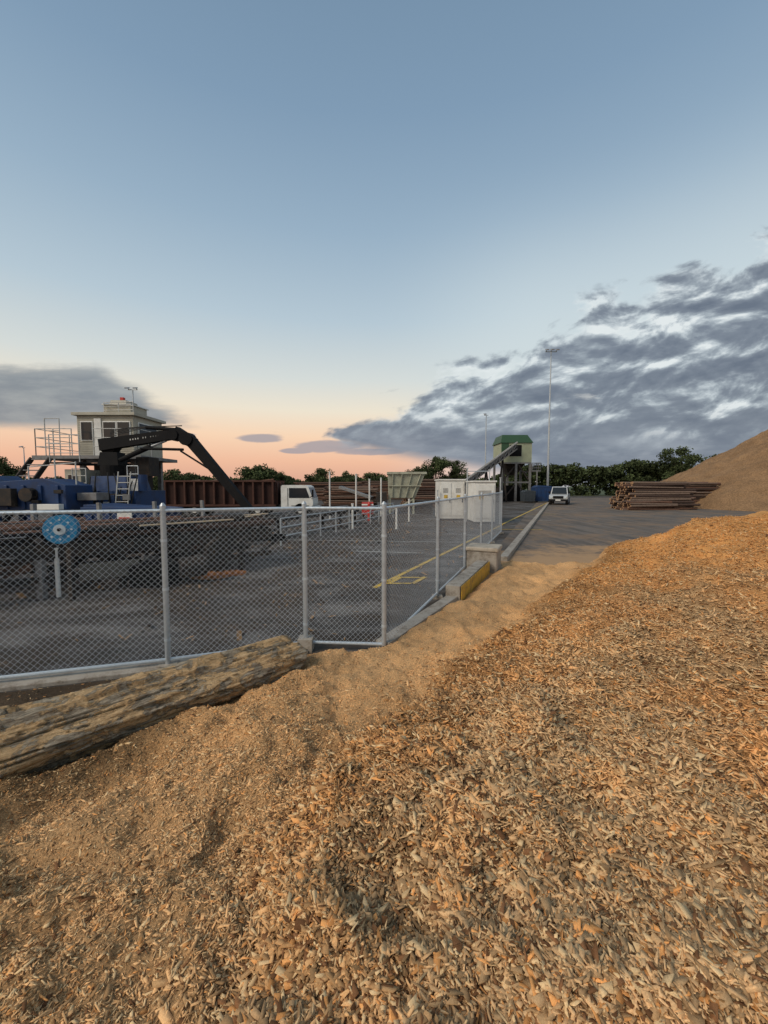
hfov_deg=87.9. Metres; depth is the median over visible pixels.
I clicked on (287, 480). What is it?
deciduous tree
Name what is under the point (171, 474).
deciduous tree
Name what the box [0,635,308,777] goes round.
fallen log
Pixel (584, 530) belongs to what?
road
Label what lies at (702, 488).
log stack
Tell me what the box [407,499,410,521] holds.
white marker post
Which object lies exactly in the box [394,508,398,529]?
white marker post
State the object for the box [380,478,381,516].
white marker post
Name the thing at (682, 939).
wood chips
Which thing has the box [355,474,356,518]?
white marker post
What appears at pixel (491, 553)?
concrete block
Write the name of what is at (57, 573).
white bollard
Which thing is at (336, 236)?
sky
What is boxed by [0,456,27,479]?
deciduous tree
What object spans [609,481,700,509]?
log stack
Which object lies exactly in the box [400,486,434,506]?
log stack
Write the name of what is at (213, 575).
chip spill
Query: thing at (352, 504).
white marker post
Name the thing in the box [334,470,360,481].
deciduous tree
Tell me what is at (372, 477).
deciduous tree
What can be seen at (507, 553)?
concrete kerb
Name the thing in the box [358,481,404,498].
log stack
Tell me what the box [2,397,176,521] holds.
control tower
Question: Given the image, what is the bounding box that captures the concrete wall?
[376,560,489,646]
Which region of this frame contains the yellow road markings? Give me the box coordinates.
[328,503,545,587]
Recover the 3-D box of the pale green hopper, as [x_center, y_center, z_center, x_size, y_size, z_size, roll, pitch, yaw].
[0.043,-1.466,30.569,7.113,3.120,2.800,0,4,0]
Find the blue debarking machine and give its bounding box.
[0,459,108,521]
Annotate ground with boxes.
[0,487,614,692]
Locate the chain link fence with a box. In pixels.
[0,491,503,679]
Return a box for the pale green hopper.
[339,472,432,513]
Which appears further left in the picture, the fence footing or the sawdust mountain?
the fence footing
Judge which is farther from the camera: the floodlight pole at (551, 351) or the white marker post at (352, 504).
the floodlight pole at (551, 351)
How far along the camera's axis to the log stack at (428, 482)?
57.49 m
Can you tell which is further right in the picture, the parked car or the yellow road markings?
the parked car
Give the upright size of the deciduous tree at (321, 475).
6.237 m
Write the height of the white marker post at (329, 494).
3.000 m
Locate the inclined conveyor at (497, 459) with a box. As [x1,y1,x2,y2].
[465,442,517,501]
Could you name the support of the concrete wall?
on the ground
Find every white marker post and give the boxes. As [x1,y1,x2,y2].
[329,471,330,518]
[350,503,354,529]
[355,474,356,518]
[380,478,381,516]
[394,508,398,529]
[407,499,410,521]
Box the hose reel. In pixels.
[42,515,80,600]
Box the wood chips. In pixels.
[0,513,767,1023]
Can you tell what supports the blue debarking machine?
on the ground
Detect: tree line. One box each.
[22,473,525,489]
[505,458,675,495]
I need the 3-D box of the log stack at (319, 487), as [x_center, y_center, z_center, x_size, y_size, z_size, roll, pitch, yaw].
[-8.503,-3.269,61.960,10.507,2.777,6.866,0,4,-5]
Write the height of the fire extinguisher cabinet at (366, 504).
1.150 m
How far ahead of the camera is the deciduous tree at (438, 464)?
78.45 m
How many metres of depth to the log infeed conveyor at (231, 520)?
8.40 m
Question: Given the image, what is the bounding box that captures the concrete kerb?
[501,502,548,560]
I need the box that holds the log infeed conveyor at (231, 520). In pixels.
[0,500,285,599]
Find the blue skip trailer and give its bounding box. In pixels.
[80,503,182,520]
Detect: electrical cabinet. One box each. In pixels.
[434,479,465,519]
[465,481,496,523]
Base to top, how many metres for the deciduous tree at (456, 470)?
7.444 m
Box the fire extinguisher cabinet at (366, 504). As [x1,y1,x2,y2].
[362,501,373,520]
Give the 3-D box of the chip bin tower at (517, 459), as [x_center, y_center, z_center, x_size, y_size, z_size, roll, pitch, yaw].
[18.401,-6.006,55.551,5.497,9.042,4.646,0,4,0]
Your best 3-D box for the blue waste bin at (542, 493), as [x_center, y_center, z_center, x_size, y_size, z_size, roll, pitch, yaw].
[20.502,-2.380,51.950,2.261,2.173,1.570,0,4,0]
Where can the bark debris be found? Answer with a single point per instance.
(21, 595)
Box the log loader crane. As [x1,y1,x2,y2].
[48,425,274,530]
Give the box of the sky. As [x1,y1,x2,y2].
[0,0,767,486]
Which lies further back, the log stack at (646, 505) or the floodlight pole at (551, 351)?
the floodlight pole at (551, 351)
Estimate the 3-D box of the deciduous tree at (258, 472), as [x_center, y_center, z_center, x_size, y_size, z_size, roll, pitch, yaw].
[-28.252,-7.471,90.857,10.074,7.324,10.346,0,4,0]
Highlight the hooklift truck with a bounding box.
[181,485,319,516]
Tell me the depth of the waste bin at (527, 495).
50.26 m
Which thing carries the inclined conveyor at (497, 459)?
on the ground
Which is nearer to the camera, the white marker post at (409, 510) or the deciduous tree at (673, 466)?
the white marker post at (409, 510)
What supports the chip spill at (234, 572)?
on the ground
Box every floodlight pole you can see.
[124,387,137,402]
[484,413,487,476]
[545,349,559,485]
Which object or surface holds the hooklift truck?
on the ground
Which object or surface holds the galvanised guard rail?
on the ground
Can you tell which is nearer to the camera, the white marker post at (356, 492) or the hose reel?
the hose reel
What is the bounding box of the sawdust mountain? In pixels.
[660,429,767,511]
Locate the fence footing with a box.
[0,658,191,691]
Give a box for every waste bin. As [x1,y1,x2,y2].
[520,490,535,502]
[531,485,551,501]
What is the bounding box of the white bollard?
[54,548,60,596]
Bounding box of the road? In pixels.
[472,497,755,591]
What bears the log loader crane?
on the ground
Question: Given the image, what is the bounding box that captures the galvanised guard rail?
[250,503,393,545]
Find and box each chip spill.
[190,571,230,579]
[216,570,246,575]
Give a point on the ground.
(510, 511)
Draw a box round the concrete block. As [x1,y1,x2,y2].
[466,543,501,572]
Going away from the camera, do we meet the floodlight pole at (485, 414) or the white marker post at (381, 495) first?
the white marker post at (381, 495)
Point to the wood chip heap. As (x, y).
(536, 579)
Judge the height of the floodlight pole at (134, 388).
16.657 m
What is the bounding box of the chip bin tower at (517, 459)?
[492,435,540,501]
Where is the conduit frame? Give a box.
[437,468,501,521]
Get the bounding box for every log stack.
[293,482,360,499]
[321,486,378,506]
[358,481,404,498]
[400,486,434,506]
[421,479,435,485]
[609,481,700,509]
[615,501,678,509]
[685,482,720,503]
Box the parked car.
[549,487,569,504]
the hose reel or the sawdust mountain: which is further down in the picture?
the hose reel
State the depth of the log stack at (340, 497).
36.56 m
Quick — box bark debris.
[1,520,493,640]
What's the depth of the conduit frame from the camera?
23.38 m
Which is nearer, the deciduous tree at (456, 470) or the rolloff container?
the rolloff container
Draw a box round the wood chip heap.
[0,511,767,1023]
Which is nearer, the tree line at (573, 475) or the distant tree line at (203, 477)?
the tree line at (573, 475)
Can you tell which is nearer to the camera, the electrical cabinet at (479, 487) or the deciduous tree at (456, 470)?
the electrical cabinet at (479, 487)
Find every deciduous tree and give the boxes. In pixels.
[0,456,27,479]
[153,469,198,489]
[234,463,280,480]
[275,471,292,484]
[304,468,334,481]
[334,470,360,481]
[362,472,385,480]
[407,466,433,478]
[420,456,450,478]
[448,460,469,478]
[656,445,706,479]
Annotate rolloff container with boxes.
[163,479,284,506]
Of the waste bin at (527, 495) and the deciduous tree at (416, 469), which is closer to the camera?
the waste bin at (527, 495)
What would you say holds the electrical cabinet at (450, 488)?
on the ground
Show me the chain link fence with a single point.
(306, 640)
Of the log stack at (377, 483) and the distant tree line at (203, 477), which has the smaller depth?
the log stack at (377, 483)
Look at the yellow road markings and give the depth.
11.08 m

